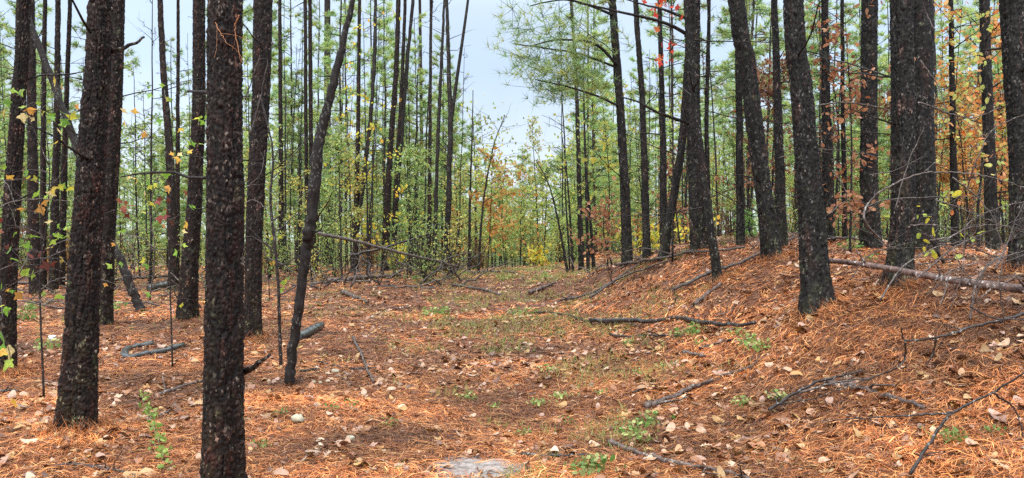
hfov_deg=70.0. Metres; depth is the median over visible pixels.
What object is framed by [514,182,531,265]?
young pine
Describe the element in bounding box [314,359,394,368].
fallen stick
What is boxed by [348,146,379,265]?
sapling tree
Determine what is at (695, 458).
fallen leaf
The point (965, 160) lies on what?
sapling tree
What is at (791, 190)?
sapling tree
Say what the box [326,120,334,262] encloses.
bare sapling
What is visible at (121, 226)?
young pine
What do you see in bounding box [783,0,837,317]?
pine tree
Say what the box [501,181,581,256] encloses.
sapling
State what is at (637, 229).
shrub
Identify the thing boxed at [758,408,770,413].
fallen leaf
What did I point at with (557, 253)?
shrub
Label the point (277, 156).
pine tree
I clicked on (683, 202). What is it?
young pine
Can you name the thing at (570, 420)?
weed plant
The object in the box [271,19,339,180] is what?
pine tree
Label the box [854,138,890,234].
young pine
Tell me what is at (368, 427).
fallen leaf
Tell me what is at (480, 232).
sapling
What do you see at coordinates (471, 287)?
fallen stick
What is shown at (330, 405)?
weed plant
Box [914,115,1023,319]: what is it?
bare branch
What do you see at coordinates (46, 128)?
bare sapling
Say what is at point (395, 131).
pine tree
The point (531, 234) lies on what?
young pine
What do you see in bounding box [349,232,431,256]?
fallen pole
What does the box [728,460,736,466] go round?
fallen leaf
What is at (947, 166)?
sapling tree
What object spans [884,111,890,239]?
bare sapling
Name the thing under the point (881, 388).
fallen leaf
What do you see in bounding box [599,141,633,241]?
sapling tree
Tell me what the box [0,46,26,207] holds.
pine tree
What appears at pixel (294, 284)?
dead branch
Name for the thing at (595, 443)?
fallen leaf
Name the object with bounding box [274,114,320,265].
young pine
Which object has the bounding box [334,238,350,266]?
shrub
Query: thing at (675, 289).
dead branch
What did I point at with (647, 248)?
dead branch
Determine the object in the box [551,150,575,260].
sapling tree
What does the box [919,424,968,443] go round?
weed plant
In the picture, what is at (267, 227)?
sapling tree
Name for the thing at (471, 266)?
dead branch
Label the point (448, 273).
dead branch
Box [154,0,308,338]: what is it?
pine tree
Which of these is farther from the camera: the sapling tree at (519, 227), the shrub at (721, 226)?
the sapling tree at (519, 227)
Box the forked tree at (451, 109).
[414,0,474,273]
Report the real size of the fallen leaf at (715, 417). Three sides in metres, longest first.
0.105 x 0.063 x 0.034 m
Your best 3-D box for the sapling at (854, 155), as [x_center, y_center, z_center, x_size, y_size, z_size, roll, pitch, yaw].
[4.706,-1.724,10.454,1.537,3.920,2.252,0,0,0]
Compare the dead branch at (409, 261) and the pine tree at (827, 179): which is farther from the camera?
the dead branch at (409, 261)
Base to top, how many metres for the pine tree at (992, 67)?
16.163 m
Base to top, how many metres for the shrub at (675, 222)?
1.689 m
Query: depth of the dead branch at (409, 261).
20.01 m
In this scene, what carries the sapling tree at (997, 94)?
on the forest ground at (553, 287)
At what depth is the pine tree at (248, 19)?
31.80 m
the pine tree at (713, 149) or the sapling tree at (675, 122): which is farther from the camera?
the pine tree at (713, 149)
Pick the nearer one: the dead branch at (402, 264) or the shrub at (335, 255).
the dead branch at (402, 264)
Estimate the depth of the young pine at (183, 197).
51.22 m
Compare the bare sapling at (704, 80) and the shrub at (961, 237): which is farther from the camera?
the bare sapling at (704, 80)
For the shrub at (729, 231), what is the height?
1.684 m
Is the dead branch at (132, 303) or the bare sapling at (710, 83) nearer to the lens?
the dead branch at (132, 303)
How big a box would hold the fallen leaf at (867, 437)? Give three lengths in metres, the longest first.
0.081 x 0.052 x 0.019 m
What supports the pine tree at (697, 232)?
on the forest ground at (553, 287)
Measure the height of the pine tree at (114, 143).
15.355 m
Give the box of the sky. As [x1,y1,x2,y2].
[0,0,1005,241]
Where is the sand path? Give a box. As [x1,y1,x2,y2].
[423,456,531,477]
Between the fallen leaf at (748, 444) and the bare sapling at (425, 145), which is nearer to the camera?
the fallen leaf at (748, 444)
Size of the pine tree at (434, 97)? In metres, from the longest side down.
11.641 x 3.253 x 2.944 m
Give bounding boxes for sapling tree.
[0,12,39,214]
[0,159,21,240]
[0,164,38,243]
[20,130,72,240]
[47,157,75,238]
[67,190,73,226]
[117,60,163,276]
[118,170,157,265]
[119,216,131,255]
[122,163,153,265]
[126,167,162,253]
[130,193,160,263]
[161,96,206,223]
[242,50,300,222]
[243,141,276,237]
[243,145,291,242]
[245,130,292,277]
[265,147,304,241]
[276,165,335,270]
[298,127,359,277]
[303,179,334,265]
[316,147,352,273]
[326,127,376,274]
[330,111,384,224]
[331,173,353,241]
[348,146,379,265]
[351,140,384,258]
[360,171,382,257]
[383,146,435,277]
[390,139,443,275]
[402,202,422,249]
[429,161,486,260]
[440,203,465,252]
[452,164,476,244]
[459,225,471,261]
[463,208,478,262]
[473,203,493,263]
[474,155,510,266]
[478,229,498,260]
[486,186,512,267]
[500,145,535,264]
[505,189,529,266]
[510,115,553,263]
[512,226,526,261]
[530,155,568,255]
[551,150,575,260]
[564,146,589,235]
[598,158,640,251]
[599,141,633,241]
[626,92,658,211]
[627,155,657,245]
[637,53,687,206]
[656,92,687,239]
[679,140,704,207]
[702,130,729,218]
[709,101,753,230]
[710,55,774,232]
[710,142,735,225]
[710,163,726,224]
[717,126,755,213]
[727,83,774,206]
[749,134,793,203]
[757,53,820,191]
[785,129,821,202]
[785,171,796,223]
[835,171,850,230]
[839,145,859,220]
[852,126,888,217]
[877,86,943,197]
[879,150,889,239]
[934,0,1007,247]
[934,55,983,244]
[934,67,983,223]
[935,70,983,206]
[935,140,963,242]
[936,125,982,243]
[938,136,976,208]
[941,104,998,238]
[959,120,1005,241]
[964,76,1008,244]
[965,139,1008,214]
[976,103,1008,211]
[979,93,1007,173]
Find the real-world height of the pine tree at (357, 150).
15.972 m
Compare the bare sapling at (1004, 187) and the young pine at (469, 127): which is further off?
the young pine at (469, 127)
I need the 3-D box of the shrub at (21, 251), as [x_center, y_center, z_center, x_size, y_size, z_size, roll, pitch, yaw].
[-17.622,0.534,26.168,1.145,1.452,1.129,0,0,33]
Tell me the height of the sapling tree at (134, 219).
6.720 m
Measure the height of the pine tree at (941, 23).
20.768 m
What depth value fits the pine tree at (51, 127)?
48.58 m
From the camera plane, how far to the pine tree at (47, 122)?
60.57 m
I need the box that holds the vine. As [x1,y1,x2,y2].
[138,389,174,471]
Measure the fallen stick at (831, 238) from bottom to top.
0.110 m
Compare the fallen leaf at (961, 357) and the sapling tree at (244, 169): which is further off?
the sapling tree at (244, 169)
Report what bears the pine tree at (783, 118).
on the forest ground at (553, 287)
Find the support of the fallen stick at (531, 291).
on the forest ground at (553, 287)
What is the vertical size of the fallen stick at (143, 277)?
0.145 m
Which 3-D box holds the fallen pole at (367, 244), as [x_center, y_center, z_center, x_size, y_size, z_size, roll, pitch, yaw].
[-2.956,0.279,17.997,3.694,0.918,0.634,0,0,-24]
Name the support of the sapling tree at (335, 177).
on the forest ground at (553, 287)
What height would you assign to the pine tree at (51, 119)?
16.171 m
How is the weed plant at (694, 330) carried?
on the forest ground at (553, 287)
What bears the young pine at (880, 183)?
on the forest ground at (553, 287)
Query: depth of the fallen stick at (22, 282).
18.99 m
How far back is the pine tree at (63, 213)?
19.08 m
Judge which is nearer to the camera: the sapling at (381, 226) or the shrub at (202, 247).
the shrub at (202, 247)
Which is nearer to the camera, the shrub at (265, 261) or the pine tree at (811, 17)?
the shrub at (265, 261)
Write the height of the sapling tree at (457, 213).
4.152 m
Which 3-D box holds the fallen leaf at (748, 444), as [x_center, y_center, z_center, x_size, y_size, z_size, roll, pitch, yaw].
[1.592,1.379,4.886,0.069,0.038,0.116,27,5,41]
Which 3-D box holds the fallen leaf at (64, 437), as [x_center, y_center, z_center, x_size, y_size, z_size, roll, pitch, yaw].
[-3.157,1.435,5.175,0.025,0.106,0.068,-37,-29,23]
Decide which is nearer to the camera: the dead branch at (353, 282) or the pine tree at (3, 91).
the dead branch at (353, 282)
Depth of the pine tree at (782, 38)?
30.71 m
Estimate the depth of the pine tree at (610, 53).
33.30 m
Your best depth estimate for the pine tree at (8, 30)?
30.17 m
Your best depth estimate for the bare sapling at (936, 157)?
25.01 m
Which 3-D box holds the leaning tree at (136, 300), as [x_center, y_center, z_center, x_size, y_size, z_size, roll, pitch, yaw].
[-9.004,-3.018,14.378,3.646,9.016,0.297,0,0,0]
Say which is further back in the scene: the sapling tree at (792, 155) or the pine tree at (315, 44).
the pine tree at (315, 44)
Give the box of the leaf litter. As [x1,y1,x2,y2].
[0,231,1023,477]
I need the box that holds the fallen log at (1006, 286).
[829,249,1023,293]
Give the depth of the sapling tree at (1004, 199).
19.50 m
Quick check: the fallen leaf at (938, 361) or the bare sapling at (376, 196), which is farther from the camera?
the bare sapling at (376, 196)
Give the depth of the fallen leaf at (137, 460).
4.79 m
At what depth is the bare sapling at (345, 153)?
26.91 m
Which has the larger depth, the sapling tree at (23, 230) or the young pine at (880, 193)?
the young pine at (880, 193)
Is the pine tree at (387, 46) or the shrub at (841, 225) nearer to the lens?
the shrub at (841, 225)
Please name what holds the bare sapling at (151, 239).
on the forest ground at (553, 287)
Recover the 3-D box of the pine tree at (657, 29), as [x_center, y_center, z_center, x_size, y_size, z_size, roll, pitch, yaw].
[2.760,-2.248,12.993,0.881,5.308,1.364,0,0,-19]
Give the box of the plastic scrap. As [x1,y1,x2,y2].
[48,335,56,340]
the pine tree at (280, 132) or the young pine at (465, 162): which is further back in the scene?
the young pine at (465, 162)
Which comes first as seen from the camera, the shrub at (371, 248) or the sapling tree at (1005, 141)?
the sapling tree at (1005, 141)
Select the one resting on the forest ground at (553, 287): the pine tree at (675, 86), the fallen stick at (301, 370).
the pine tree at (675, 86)
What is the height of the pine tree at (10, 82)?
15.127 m
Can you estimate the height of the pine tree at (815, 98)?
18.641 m
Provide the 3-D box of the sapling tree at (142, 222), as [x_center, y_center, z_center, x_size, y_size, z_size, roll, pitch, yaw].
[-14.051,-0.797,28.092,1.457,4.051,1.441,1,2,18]
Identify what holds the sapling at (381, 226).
on the forest ground at (553, 287)
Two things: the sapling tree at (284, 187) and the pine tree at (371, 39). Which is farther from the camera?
the pine tree at (371, 39)
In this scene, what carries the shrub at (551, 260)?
on the forest ground at (553, 287)
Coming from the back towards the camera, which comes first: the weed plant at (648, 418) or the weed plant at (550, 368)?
the weed plant at (550, 368)
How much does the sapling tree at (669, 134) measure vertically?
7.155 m
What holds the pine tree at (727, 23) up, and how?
on the forest ground at (553, 287)
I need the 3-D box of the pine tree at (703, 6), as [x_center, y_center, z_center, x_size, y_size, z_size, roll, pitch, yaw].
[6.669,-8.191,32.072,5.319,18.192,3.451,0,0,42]
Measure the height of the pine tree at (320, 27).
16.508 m
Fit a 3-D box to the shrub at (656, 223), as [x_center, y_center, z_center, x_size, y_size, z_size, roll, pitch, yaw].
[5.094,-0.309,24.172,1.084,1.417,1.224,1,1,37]
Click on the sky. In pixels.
(481, 65)
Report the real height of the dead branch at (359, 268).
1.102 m
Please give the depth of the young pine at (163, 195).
45.83 m
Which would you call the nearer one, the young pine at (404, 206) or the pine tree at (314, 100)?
the young pine at (404, 206)
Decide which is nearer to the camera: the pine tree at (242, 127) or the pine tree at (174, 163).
the pine tree at (242, 127)
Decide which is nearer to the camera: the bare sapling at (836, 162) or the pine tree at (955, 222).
the pine tree at (955, 222)
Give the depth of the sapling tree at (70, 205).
33.86 m
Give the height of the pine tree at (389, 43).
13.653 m
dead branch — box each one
[17,300,64,308]
[23,297,64,304]
[50,292,160,306]
[114,246,146,290]
[262,276,326,287]
[263,253,318,287]
[271,263,340,297]
[313,242,341,291]
[314,224,356,286]
[325,260,381,286]
[330,231,393,284]
[333,243,399,280]
[335,262,378,283]
[338,243,359,287]
[357,244,385,282]
[362,232,420,274]
[363,248,430,280]
[364,252,435,288]
[369,239,433,286]
[376,232,413,285]
[381,243,441,290]
[385,247,446,278]
[391,234,429,278]
[407,265,454,286]
[420,237,451,276]
[420,240,472,284]
[427,212,475,278]
[433,231,503,284]
[435,256,460,280]
[444,242,495,279]
[445,251,476,276]
[448,262,511,284]
[459,259,510,282]
[562,207,637,239]
[580,257,618,279]
[620,243,670,261]
[655,256,686,303]
[675,279,747,333]
[729,210,758,246]
[832,210,860,253]
[915,245,963,255]
[916,211,1006,259]
[917,231,977,265]
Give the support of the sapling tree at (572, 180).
on the forest ground at (553, 287)
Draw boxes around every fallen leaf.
[6,427,22,432]
[20,438,37,443]
[62,435,70,445]
[95,452,104,457]
[134,457,142,463]
[245,442,256,447]
[305,450,319,455]
[364,424,372,432]
[461,449,471,456]
[507,448,515,455]
[533,443,540,452]
[550,446,558,452]
[589,440,599,446]
[614,469,629,474]
[643,455,656,459]
[666,422,675,430]
[674,466,683,471]
[690,455,705,462]
[690,456,700,463]
[696,426,706,433]
[712,415,724,422]
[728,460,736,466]
[731,449,742,454]
[734,436,748,442]
[745,442,755,447]
[755,441,765,446]
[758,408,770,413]
[767,391,780,397]
[775,451,787,461]
[776,414,790,425]
[790,371,802,375]
[792,443,804,447]
[806,408,814,414]
[818,456,829,463]
[818,468,833,472]
[825,397,832,404]
[829,445,843,449]
[863,435,870,441]
[866,454,876,458]
[876,386,885,390]
[886,421,895,430]
[892,453,904,459]
[931,359,945,363]
[957,354,966,359]
[960,376,968,382]
[965,438,977,444]
[980,343,990,355]
[988,408,1003,414]
[991,414,1011,423]
[998,337,1009,345]
[1013,395,1023,405]
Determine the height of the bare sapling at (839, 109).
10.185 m
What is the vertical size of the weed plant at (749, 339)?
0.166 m
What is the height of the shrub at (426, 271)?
1.821 m
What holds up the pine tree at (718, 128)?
on the forest ground at (553, 287)
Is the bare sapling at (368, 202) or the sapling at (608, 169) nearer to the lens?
the sapling at (608, 169)
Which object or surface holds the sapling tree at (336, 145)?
on the forest ground at (553, 287)
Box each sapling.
[0,33,11,170]
[0,77,113,398]
[0,295,15,407]
[25,65,52,194]
[46,106,74,205]
[67,62,83,193]
[103,83,206,368]
[117,137,128,252]
[123,0,178,283]
[126,92,162,270]
[156,39,187,197]
[175,33,191,199]
[242,64,250,190]
[245,95,332,366]
[262,234,289,298]
[273,0,300,273]
[275,33,303,205]
[281,44,307,271]
[282,81,293,264]
[284,0,314,271]
[318,172,324,266]
[324,10,401,273]
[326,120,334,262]
[335,40,369,266]
[337,77,401,242]
[351,76,370,254]
[353,22,388,249]
[354,40,388,274]
[355,13,390,268]
[357,184,423,272]
[363,144,382,268]
[364,137,379,254]
[387,23,419,271]
[391,34,421,270]
[394,35,434,251]
[406,0,443,273]
[427,106,560,266]
[444,73,495,270]
[446,47,469,264]
[451,138,510,266]
[453,147,546,270]
[465,144,524,265]
[471,160,544,267]
[472,102,530,272]
[477,166,525,265]
[477,185,548,258]
[498,156,560,253]
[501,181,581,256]
[514,143,584,271]
[519,164,584,252]
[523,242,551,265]
[527,141,612,234]
[533,116,606,270]
[544,1,582,269]
[548,103,627,267]
[549,60,617,270]
[551,31,571,260]
[563,176,620,266]
[564,84,639,265]
[576,68,597,189]
[624,79,639,186]
[632,213,680,255]
[635,49,659,214]
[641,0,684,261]
[647,144,688,243]
[648,68,664,237]
[671,214,719,242]
[674,101,687,241]
[676,11,704,239]
[700,0,733,236]
[700,1,718,190]
[713,0,772,222]
[726,91,735,228]
[732,202,758,236]
[734,19,782,154]
[766,99,786,204]
[771,25,816,230]
[805,0,915,251]
[806,0,836,155]
[811,31,885,213]
[813,10,844,147]
[821,5,852,216]
[821,97,840,235]
[833,99,846,235]
[854,0,1008,248]
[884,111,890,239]
[885,190,984,264]
[934,88,944,237]
[962,15,1008,229]
[974,51,999,239]
[995,112,1006,237]
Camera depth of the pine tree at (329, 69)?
46.42 m
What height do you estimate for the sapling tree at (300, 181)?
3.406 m
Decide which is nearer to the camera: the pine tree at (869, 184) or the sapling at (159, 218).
the sapling at (159, 218)
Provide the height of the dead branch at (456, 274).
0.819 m
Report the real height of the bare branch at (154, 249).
1.604 m
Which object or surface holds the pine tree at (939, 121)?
on the forest ground at (553, 287)
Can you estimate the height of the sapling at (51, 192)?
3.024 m
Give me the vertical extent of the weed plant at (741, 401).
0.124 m
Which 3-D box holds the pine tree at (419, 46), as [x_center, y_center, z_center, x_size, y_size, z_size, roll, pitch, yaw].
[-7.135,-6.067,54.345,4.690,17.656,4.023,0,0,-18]
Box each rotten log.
[120,341,184,359]
[146,281,166,290]
[299,322,324,340]
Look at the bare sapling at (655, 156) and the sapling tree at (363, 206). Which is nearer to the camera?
the bare sapling at (655, 156)
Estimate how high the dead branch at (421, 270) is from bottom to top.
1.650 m
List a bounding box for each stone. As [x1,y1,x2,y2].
[291,414,304,422]
[345,435,354,439]
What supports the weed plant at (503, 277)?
on the forest ground at (553, 287)
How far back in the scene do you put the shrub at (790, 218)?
32.09 m
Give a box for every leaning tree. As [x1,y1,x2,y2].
[7,0,145,311]
[284,0,354,385]
[342,0,388,270]
[394,0,427,249]
[407,0,463,270]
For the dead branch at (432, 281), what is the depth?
17.96 m
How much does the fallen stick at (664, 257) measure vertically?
0.453 m
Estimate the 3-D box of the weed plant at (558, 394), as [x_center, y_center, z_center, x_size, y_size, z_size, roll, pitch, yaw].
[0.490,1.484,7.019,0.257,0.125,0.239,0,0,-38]
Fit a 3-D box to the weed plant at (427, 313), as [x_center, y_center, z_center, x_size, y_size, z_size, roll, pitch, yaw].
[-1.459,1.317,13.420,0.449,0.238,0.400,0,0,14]
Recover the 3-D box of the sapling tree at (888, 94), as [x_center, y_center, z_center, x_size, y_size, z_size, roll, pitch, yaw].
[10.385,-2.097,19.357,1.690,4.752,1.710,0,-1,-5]
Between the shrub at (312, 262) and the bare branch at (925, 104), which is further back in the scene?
the shrub at (312, 262)
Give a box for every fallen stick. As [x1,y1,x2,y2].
[0,381,18,393]
[0,435,33,439]
[18,279,66,283]
[54,449,134,474]
[116,275,167,280]
[153,375,202,396]
[159,392,181,417]
[297,368,319,372]
[310,280,389,284]
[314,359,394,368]
[326,271,401,282]
[340,289,368,303]
[352,336,373,382]
[452,283,500,294]
[465,270,517,273]
[521,452,592,456]
[528,282,555,294]
[530,311,591,323]
[555,263,638,300]
[588,316,756,326]
[589,259,669,297]
[607,439,750,477]
[609,322,684,337]
[614,246,744,265]
[630,387,672,393]
[643,378,719,408]
[672,236,794,291]
[682,350,705,356]
[692,282,722,305]
[698,337,740,349]
[720,355,759,375]
[767,370,862,410]
[800,360,868,393]
[823,377,924,409]
[827,236,858,239]
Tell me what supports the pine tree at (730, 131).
on the forest ground at (553, 287)
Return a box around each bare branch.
[0,171,112,272]
[30,174,164,299]
[214,15,250,63]
[243,56,288,238]
[780,95,922,234]
[805,305,1023,412]
[821,372,1023,474]
[850,190,1022,304]
[863,153,1023,248]
[870,0,999,209]
[910,159,1023,324]
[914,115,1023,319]
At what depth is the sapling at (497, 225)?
22.03 m
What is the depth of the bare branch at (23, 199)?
5.89 m
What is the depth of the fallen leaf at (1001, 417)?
4.38 m
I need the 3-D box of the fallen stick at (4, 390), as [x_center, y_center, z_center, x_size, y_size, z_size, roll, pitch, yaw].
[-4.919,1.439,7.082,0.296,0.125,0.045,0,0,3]
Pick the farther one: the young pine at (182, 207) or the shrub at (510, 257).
the shrub at (510, 257)
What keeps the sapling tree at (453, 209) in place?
on the forest ground at (553, 287)
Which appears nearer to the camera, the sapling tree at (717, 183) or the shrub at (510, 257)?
the sapling tree at (717, 183)
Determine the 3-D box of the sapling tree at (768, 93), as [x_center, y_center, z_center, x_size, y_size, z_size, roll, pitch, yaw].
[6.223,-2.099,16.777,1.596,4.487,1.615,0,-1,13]
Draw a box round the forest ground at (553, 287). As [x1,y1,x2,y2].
[0,235,1023,477]
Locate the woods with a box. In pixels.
[0,114,1006,265]
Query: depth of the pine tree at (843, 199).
12.55 m
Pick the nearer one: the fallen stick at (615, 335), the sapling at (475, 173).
the fallen stick at (615, 335)
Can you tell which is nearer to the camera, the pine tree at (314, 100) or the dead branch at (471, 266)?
the dead branch at (471, 266)
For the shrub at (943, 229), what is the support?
on the forest ground at (553, 287)
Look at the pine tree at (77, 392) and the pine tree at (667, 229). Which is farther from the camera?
the pine tree at (667, 229)
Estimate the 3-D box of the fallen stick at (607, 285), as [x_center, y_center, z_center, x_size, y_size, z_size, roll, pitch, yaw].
[2.236,0.717,13.308,1.403,0.716,0.969,0,0,31]
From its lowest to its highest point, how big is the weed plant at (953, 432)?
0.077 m
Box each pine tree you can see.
[0,0,52,238]
[0,0,73,267]
[0,0,83,371]
[0,2,70,196]
[0,33,26,213]
[0,34,38,214]
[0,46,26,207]
[0,50,62,225]
[0,57,26,246]
[0,61,8,145]
[1,0,83,289]
[2,0,204,325]
[10,0,66,295]
[13,0,76,290]
[25,0,144,431]
[36,55,74,244]
[37,58,73,204]
[39,62,76,212]
[46,0,84,285]
[47,50,78,187]
[52,20,159,225]
[117,136,133,213]
[121,0,270,477]
[125,0,205,289]
[144,119,165,237]
[146,36,205,234]
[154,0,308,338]
[155,113,183,260]
[160,6,277,167]
[172,0,190,276]
[175,0,206,320]
[182,0,283,159]
[182,2,277,173]
[242,88,251,183]
[243,0,333,264]
[243,7,303,245]
[265,29,308,252]
[265,45,297,205]
[267,94,296,233]
[269,0,330,267]
[270,0,308,269]
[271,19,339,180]
[271,104,295,245]
[276,0,353,264]
[277,0,329,272]
[293,0,382,269]
[295,95,334,260]
[308,0,364,241]
[308,0,388,263]
[323,0,333,265]
[326,0,413,266]
[328,0,401,269]
[346,0,424,232]
[360,0,413,220]
[361,16,414,206]
[368,36,424,267]
[375,0,406,269]
[380,0,416,270]
[388,53,419,267]
[392,1,434,270]
[393,64,420,231]
[395,39,439,262]
[397,10,447,263]
[407,0,424,254]
[413,26,473,218]
[424,54,474,219]
[446,99,472,261]
[483,0,655,265]
[542,2,598,269]
[550,0,637,249]
[554,0,619,228]
[554,63,599,256]
[572,0,733,250]
[596,59,734,261]
[598,60,634,253]
[604,0,778,285]
[608,51,659,248]
[614,0,727,243]
[618,94,650,248]
[619,0,668,257]
[631,75,657,217]
[632,85,659,212]
[633,0,712,211]
[636,0,773,242]
[638,0,702,244]
[649,73,676,219]
[650,11,718,238]
[667,65,718,215]
[678,0,825,258]
[700,0,791,215]
[701,0,782,228]
[701,0,783,231]
[701,103,719,225]
[703,65,735,233]
[704,0,792,198]
[710,107,728,215]
[718,51,769,230]
[719,0,784,230]
[735,31,784,245]
[751,1,837,232]
[755,89,793,217]
[765,39,811,226]
[770,56,794,191]
[771,0,788,247]
[771,48,790,187]
[772,0,821,230]
[780,0,916,288]
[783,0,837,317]
[784,0,840,215]
[784,0,860,231]
[785,0,852,177]
[789,0,881,214]
[807,0,884,241]
[831,0,940,253]
[831,5,882,236]
[835,3,887,235]
[838,0,882,249]
[840,0,888,239]
[840,0,889,149]
[852,52,889,209]
[856,0,890,231]
[858,5,889,229]
[879,63,890,234]
[883,0,979,230]
[886,0,999,247]
[934,0,1003,242]
[934,44,947,234]
[934,58,957,206]
[935,1,971,201]
[938,0,1006,203]
[938,18,981,186]
[941,0,1001,225]
[957,7,1003,234]
[967,0,1003,138]
[979,0,1008,249]
[983,0,1023,269]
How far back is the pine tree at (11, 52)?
42.02 m
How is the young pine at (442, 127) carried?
on the forest ground at (553, 287)
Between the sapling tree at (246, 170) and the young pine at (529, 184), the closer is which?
the sapling tree at (246, 170)
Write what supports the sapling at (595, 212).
on the forest ground at (553, 287)
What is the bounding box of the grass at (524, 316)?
[17,234,980,477]
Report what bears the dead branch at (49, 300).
on the forest ground at (553, 287)
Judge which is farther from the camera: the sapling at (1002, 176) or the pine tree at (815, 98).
the pine tree at (815, 98)
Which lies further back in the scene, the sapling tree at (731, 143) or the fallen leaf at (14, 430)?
the sapling tree at (731, 143)
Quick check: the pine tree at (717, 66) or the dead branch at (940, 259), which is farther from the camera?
the pine tree at (717, 66)
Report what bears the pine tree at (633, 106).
on the forest ground at (553, 287)
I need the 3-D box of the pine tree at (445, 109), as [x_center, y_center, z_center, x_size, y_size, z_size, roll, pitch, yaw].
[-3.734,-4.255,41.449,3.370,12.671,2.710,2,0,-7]
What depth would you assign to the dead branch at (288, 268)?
17.76 m
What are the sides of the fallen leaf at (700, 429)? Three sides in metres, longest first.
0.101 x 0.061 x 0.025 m
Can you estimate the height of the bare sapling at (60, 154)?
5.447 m
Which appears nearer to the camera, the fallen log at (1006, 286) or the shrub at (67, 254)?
the fallen log at (1006, 286)
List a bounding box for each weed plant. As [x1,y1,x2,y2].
[17,301,41,309]
[17,310,37,319]
[33,338,60,350]
[113,302,128,309]
[250,439,271,451]
[270,406,287,414]
[324,402,341,410]
[379,416,397,427]
[421,306,443,314]
[433,304,450,314]
[455,389,477,400]
[497,273,510,279]
[512,425,531,435]
[516,306,537,314]
[526,396,556,406]
[538,364,558,372]
[549,389,579,399]
[559,415,575,426]
[563,455,616,477]
[572,450,625,475]
[613,419,658,436]
[621,338,634,344]
[624,426,652,444]
[633,410,674,425]
[669,327,686,337]
[675,321,705,335]
[726,327,747,336]
[731,395,752,408]
[737,333,757,343]
[740,338,773,351]
[765,389,787,400]
[837,239,863,249]
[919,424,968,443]
[944,426,965,437]
[980,423,1008,434]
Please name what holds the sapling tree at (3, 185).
on the forest ground at (553, 287)
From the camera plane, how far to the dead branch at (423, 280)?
18.37 m
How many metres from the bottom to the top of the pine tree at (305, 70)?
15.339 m
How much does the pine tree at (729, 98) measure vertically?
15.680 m
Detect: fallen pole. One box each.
[317,232,458,266]
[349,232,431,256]
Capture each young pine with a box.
[0,130,67,266]
[67,135,77,231]
[115,156,126,241]
[116,161,131,263]
[125,153,182,265]
[133,128,201,266]
[135,169,166,264]
[180,144,206,265]
[180,173,204,257]
[200,172,206,261]
[268,79,330,264]
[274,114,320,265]
[320,185,337,264]
[364,168,405,266]
[370,124,403,265]
[379,142,409,266]
[379,191,406,266]
[390,67,445,267]
[402,193,422,264]
[413,76,475,263]
[419,82,475,257]
[453,116,497,267]
[463,185,488,260]
[485,242,502,265]
[486,196,512,267]
[488,168,509,267]
[506,149,542,265]
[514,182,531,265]
[521,184,541,263]
[522,208,543,265]
[531,159,553,258]
[547,155,569,258]
[557,140,603,257]
[560,62,620,257]
[560,72,618,258]
[563,144,589,248]
[596,152,619,249]
[606,130,640,250]
[617,129,657,245]
[667,160,688,236]
[834,138,853,230]
[835,41,890,235]
[836,123,887,236]
[849,127,889,235]
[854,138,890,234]
[935,72,980,240]
[938,175,976,233]
[967,63,1008,227]
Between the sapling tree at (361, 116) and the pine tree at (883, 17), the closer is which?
the sapling tree at (361, 116)
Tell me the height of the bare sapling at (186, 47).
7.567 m
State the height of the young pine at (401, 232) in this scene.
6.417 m
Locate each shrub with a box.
[18,235,26,268]
[18,237,26,269]
[19,222,49,269]
[47,228,69,279]
[114,237,132,287]
[116,229,140,268]
[128,227,165,265]
[133,227,166,277]
[158,240,166,266]
[178,224,205,280]
[199,251,205,286]
[262,220,298,278]
[262,248,274,273]
[274,238,297,274]
[295,238,325,281]
[313,228,349,277]
[319,236,335,263]
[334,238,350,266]
[349,231,373,266]
[356,231,385,271]
[359,237,380,267]
[382,239,413,272]
[391,216,443,283]
[411,237,439,270]
[428,209,470,276]
[449,243,472,270]
[460,234,486,267]
[474,246,491,268]
[503,241,525,267]
[526,233,546,264]
[540,220,575,262]
[542,244,557,262]
[548,242,562,262]
[555,228,585,262]
[593,197,620,253]
[599,219,632,253]
[614,201,656,255]
[651,192,689,243]
[651,210,675,242]
[712,195,746,235]
[713,213,731,236]
[787,203,797,231]
[787,208,794,231]
[835,206,857,236]
[837,183,884,236]
[854,199,887,238]
[936,186,950,243]
[939,202,980,240]
[940,208,975,240]
[960,197,984,243]
[980,201,1007,243]
[1000,212,1008,243]
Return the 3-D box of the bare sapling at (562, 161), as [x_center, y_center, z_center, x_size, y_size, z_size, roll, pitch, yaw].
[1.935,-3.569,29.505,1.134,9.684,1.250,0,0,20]
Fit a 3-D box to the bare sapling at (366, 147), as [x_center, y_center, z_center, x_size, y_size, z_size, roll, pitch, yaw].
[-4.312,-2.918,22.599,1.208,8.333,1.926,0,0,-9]
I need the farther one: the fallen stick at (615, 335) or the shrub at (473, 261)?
the shrub at (473, 261)
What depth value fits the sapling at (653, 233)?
16.00 m
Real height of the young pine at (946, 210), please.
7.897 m
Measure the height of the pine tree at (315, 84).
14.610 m
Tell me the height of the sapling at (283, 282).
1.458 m
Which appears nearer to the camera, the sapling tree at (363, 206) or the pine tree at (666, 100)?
the sapling tree at (363, 206)
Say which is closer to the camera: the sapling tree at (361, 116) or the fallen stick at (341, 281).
the fallen stick at (341, 281)

